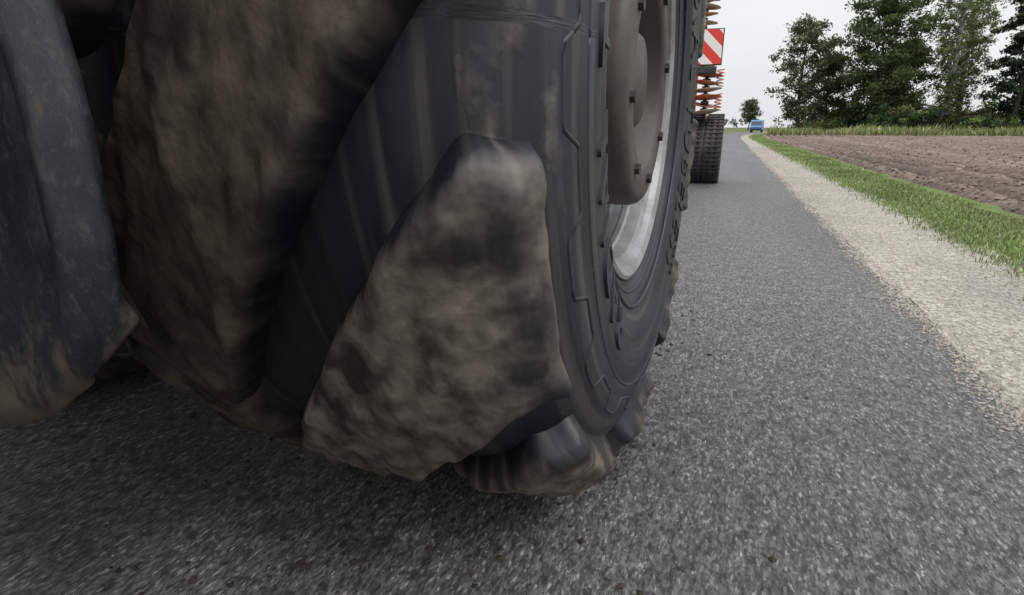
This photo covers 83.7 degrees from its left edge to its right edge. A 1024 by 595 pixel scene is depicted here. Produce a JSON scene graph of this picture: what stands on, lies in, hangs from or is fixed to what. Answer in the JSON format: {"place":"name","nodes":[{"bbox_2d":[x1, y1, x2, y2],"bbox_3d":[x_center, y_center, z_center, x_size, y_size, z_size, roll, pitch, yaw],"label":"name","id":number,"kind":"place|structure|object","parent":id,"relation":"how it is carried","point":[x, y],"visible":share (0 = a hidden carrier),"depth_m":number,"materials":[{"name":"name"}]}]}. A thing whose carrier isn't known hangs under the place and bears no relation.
{"place":"outdoors","nodes":[
{"label":"outdoors","id":0,"kind":"place"},
{"bbox_2d":[0,131,1023,594],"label":"road","id":1,"kind":"structure","parent":0,"point":[740,529],"depth_m":1.49,"materials":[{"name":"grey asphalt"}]},
{"bbox_2d":[0,0,706,498],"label":"tractor","id":2,"kind":"object","parent":1,"relation":"on","point":[416,240],"visible":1,"depth_m":0.70,"materials":[{"name":"rubber"}]},
{"bbox_2d":[91,300,992,594],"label":"mud crumbs","id":3,"kind":"object","parent":1,"relation":"on","point":[471,574],"visible":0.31,"depth_m":1.27,"materials":[{"name":"soil"}]},
{"bbox_2d":[690,115,723,181],"bbox_3d":[3.236,-2.505,9.629,0.560,1.100,1.100,6,18,19],"label":"transport tyre","id":4,"kind":"object","parent":1,"relation":"on","point":[703,148],"visible":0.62,"depth_m":9.15,"materials":[{"name":"black rubber"}]},
{"bbox_2d":[690,114,724,182],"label":"tread blocks","id":5,"kind":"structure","parent":4,"relation":"on","point":[711,117],"depth_m":9.20,"materials":[{"name":"rubber"}]},
{"bbox_2d":[750,120,763,132],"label":"blue van","id":6,"kind":"object","parent":1,"relation":"on","point":[757,125],"visible":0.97,"depth_m":98.46,"materials":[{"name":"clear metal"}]},
{"bbox_2d":[701,77,708,120],"bbox_3d":[3.044,-3.212,8.991,0.055,0.820,0.055,-1,17,-2],"label":"disc shaft","id":7,"kind":"object","parent":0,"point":[702,117],"visible":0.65,"depth_m":9.05,"materials":[{"name":"black metal"}]},
{"bbox_2d":[695,102,714,107],"bbox_3d":[3.029,-3.039,9.046,0.457,0.037,0.457,15,27,16],"label":"disc","id":8,"kind":"object","parent":7,"relation":"attached to","point":[706,106],"visible":0.77,"depth_m":9.05,"materials":[{"name":"orange paint"}]},
{"bbox_2d":[701,101,708,104],"bbox_3d":[3.044,-3.074,9.032,0.120,0.060,0.120,6,18,19],"label":"spacer","id":9,"kind":"object","parent":8,"relation":"on","point":[704,102],"visible":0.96,"depth_m":8.98,"materials":[{"name":"black metal"}]},
{"bbox_2d":[694,109,718,114],"bbox_3d":[3.053,-2.932,9.073,0.443,0.036,0.443,-2,8,21],"label":"disc","id":10,"kind":"object","parent":7,"relation":"attached to","point":[704,111],"visible":0.88,"depth_m":8.96,"materials":[{"name":"metal"}]},
{"bbox_2d":[714,69,724,110],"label":"springs","id":11,"kind":"object","parent":10,"relation":"on","point":[719,71],"visible":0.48,"depth_m":8.80,"materials":[{"name":"orange paint"}]},
{"bbox_2d":[696,79,718,85],"bbox_3d":[3.030,-3.356,8.955,0.414,0.036,0.414,14,15,17],"label":"disc","id":12,"kind":"object","parent":7,"relation":"attached to","point":[703,82],"visible":0.85,"depth_m":8.84,"materials":[{"name":"orange paint"}]},
{"bbox_2d":[695,94,721,99],"bbox_3d":[3.056,-3.143,9.010,0.475,0.036,0.475,3,9,20],"label":"disc","id":13,"kind":"object","parent":7,"relation":"attached to","point":[706,96],"visible":0.82,"depth_m":8.89,"materials":[{"name":"orange paint"}]},
{"bbox_2d":[695,87,721,92],"bbox_3d":[3.042,-3.249,8.982,0.486,0.036,0.486,1,13,21],"label":"disc","id":14,"kind":"object","parent":7,"relation":"attached to","point":[707,89],"visible":0.87,"depth_m":8.85,"materials":[{"name":"metal"}]},
{"bbox_2d":[697,73,721,77],"bbox_3d":[3.057,-3.459,8.914,0.451,0.036,0.451,11,15,18],"label":"disc","id":15,"kind":"object","parent":7,"relation":"attached to","point":[709,75],"visible":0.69,"depth_m":8.84,"materials":[{"name":"orange paint"}]},
{"bbox_2d":[697,28,724,74],"bbox_3d":[2.921,-3.712,8.672,0.530,0.630,0.350,6,18,19],"label":"warning board","id":16,"kind":"object","parent":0,"point":[712,55],"visible":0.69,"depth_m":8.49,"materials":[{"name":"red metal"}]},
{"bbox_2d":[724,128,817,135],"bbox_3d":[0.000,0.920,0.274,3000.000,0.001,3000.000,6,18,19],"label":"ground","id":17,"kind":"structure","parent":0,"point":[735,130],"depth_m":170.59,"materials":[{"name":"green plant"}]},
{"bbox_2d":[739,97,762,129],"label":"oak tree","id":18,"kind":"object","parent":17,"relation":"on","point":[751,108],"visible":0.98,"depth_m":175.91,"materials":[{"name":"green plant"}]},
{"bbox_2d":[724,116,783,127],"bbox_3d":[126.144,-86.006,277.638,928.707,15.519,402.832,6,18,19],"label":"distant treeline","id":19,"kind":"object","parent":17,"relation":"on","point":[733,122],"visible":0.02,"depth_m":417.36,"materials":[{"name":"green plant"}]},
{"bbox_2d":[764,13,841,129],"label":"oak tree","id":20,"kind":"object","parent":17,"relation":"on","point":[793,107],"visible":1,"depth_m":76.39,"materials":[{"name":"green plant"}]},
{"bbox_2d":[800,49,857,121],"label":"oak tree","id":21,"kind":"object","parent":17,"relation":"on","point":[829,99],"visible":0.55,"depth_m":79.68,"materials":[{"name":"green plant"}]},
{"bbox_2d":[824,0,950,127],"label":"oak tree","id":22,"kind":"object","parent":17,"relation":"on","point":[893,13],"visible":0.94,"depth_m":71.48,"materials":[{"name":"green plant"}]},
{"bbox_2d":[859,35,941,111],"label":"oak tree","id":23,"kind":"object","parent":17,"relation":"on","point":[921,77],"visible":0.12,"depth_m":76.74,"materials":[{"name":"green plant"}]},
{"bbox_2d":[785,98,1023,130],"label":"undergrowth bushes","id":24,"kind":"object","parent":17,"relation":"on","point":[979,118],"visible":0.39,"depth_m":70.58,"materials":[{"name":"green plant"}]},
{"bbox_2d":[919,0,1007,119],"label":"birch tree","id":25,"kind":"object","parent":17,"relation":"on","point":[949,94],"visible":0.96,"depth_m":69.09,"materials":[{"name":"green plant"}]},
{"bbox_2d":[934,0,1000,124],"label":"birch tree","id":26,"kind":"object","parent":17,"relation":"on","point":[986,40],"visible":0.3,"depth_m":72.70,"materials":[{"name":"green plant"}]},
{"bbox_2d":[974,0,1023,120],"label":"pine tree","id":27,"kind":"object","parent":17,"relation":"on","point":[1014,105],"visible":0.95,"depth_m":67.27,"materials":[{"name":"green plant"}]},
{"bbox_2d":[1005,47,1023,110],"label":"pine tree","id":28,"kind":"object","parent":17,"relation":"on","point":[1014,96],"visible":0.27,"depth_m":68.66,"materials":[{"name":"green plant"}]},
{"bbox_2d":[695,0,1023,127],"label":"sky","id":29,"kind":"structure","parent":0,"point":[755,30],"materials":[{"name":"white"}]},
{"bbox_2d":[740,133,1023,416],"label":"gravel shoulder","id":30,"kind":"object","parent":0,"point":[992,314],"visible":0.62,"depth_m":3.58},
{"bbox_2d":[749,147,1023,467],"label":"loose gravel","id":31,"kind":"structure","parent":30,"relation":"on","point":[992,386],"depth_m":3.10,"materials":[{"name":"beige gravel"}]},
{"bbox_2d":[748,133,1023,300],"bbox_3d":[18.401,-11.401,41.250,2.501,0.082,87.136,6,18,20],"label":"verge grass","id":32,"kind":"structure","parent":0,"point":[1001,229],"depth_m":6.30,"materials":[{"name":"green plant"}]},
{"bbox_2d":[762,122,1023,135],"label":"tall grass","id":33,"kind":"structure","parent":32,"relation":"on","point":[915,131],"depth_m":62.22,"materials":[{"name":"green plant"}]},
{"bbox_2d":[763,134,1023,220],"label":"ploughed field","id":34,"kind":"structure","parent":0,"point":[1001,190],"depth_m":16.46,"materials":[{"name":"soil"}]},
{"bbox_3d":[2.991,-4.405,8.878,0.060,0.930,0.060,6,18,19],"label":"disc shaft","id":35,"kind":"object","parent":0,"visible":0},
{"bbox_2d":[706,20,717,24],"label":"disc","id":36,"kind":"object","parent":35,"relation":"attached to","point":[709,22],"visible":0.28,"depth_m":8.78,"materials":[{"name":"metal"}]},
{"bbox_3d":[2.991,-4.319,8.903,0.120,0.060,0.120,6,18,19],"label":"spacer","id":37,"kind":"object","parent":36,"relation":"on","visible":0},
{"bbox_2d":[706,12,718,16],"bbox_3d":[2.981,-4.389,8.885,0.435,0.036,0.435,5,20,19],"label":"disc","id":38,"kind":"object","parent":37,"relation":"on","point":[708,14],"visible":0.34,"depth_m":8.76,"materials":[{"name":"orange paint"}]},
{"bbox_2d":[707,3,720,9],"bbox_3d":[2.997,-4.493,8.850,0.458,0.036,0.458,13,18,17],"label":"disc","id":39,"kind":"object","parent":35,"relation":"attached to","point":[710,6],"visible":0.38,"depth_m":8.73,"materials":[{"name":"metal"}]}
]}

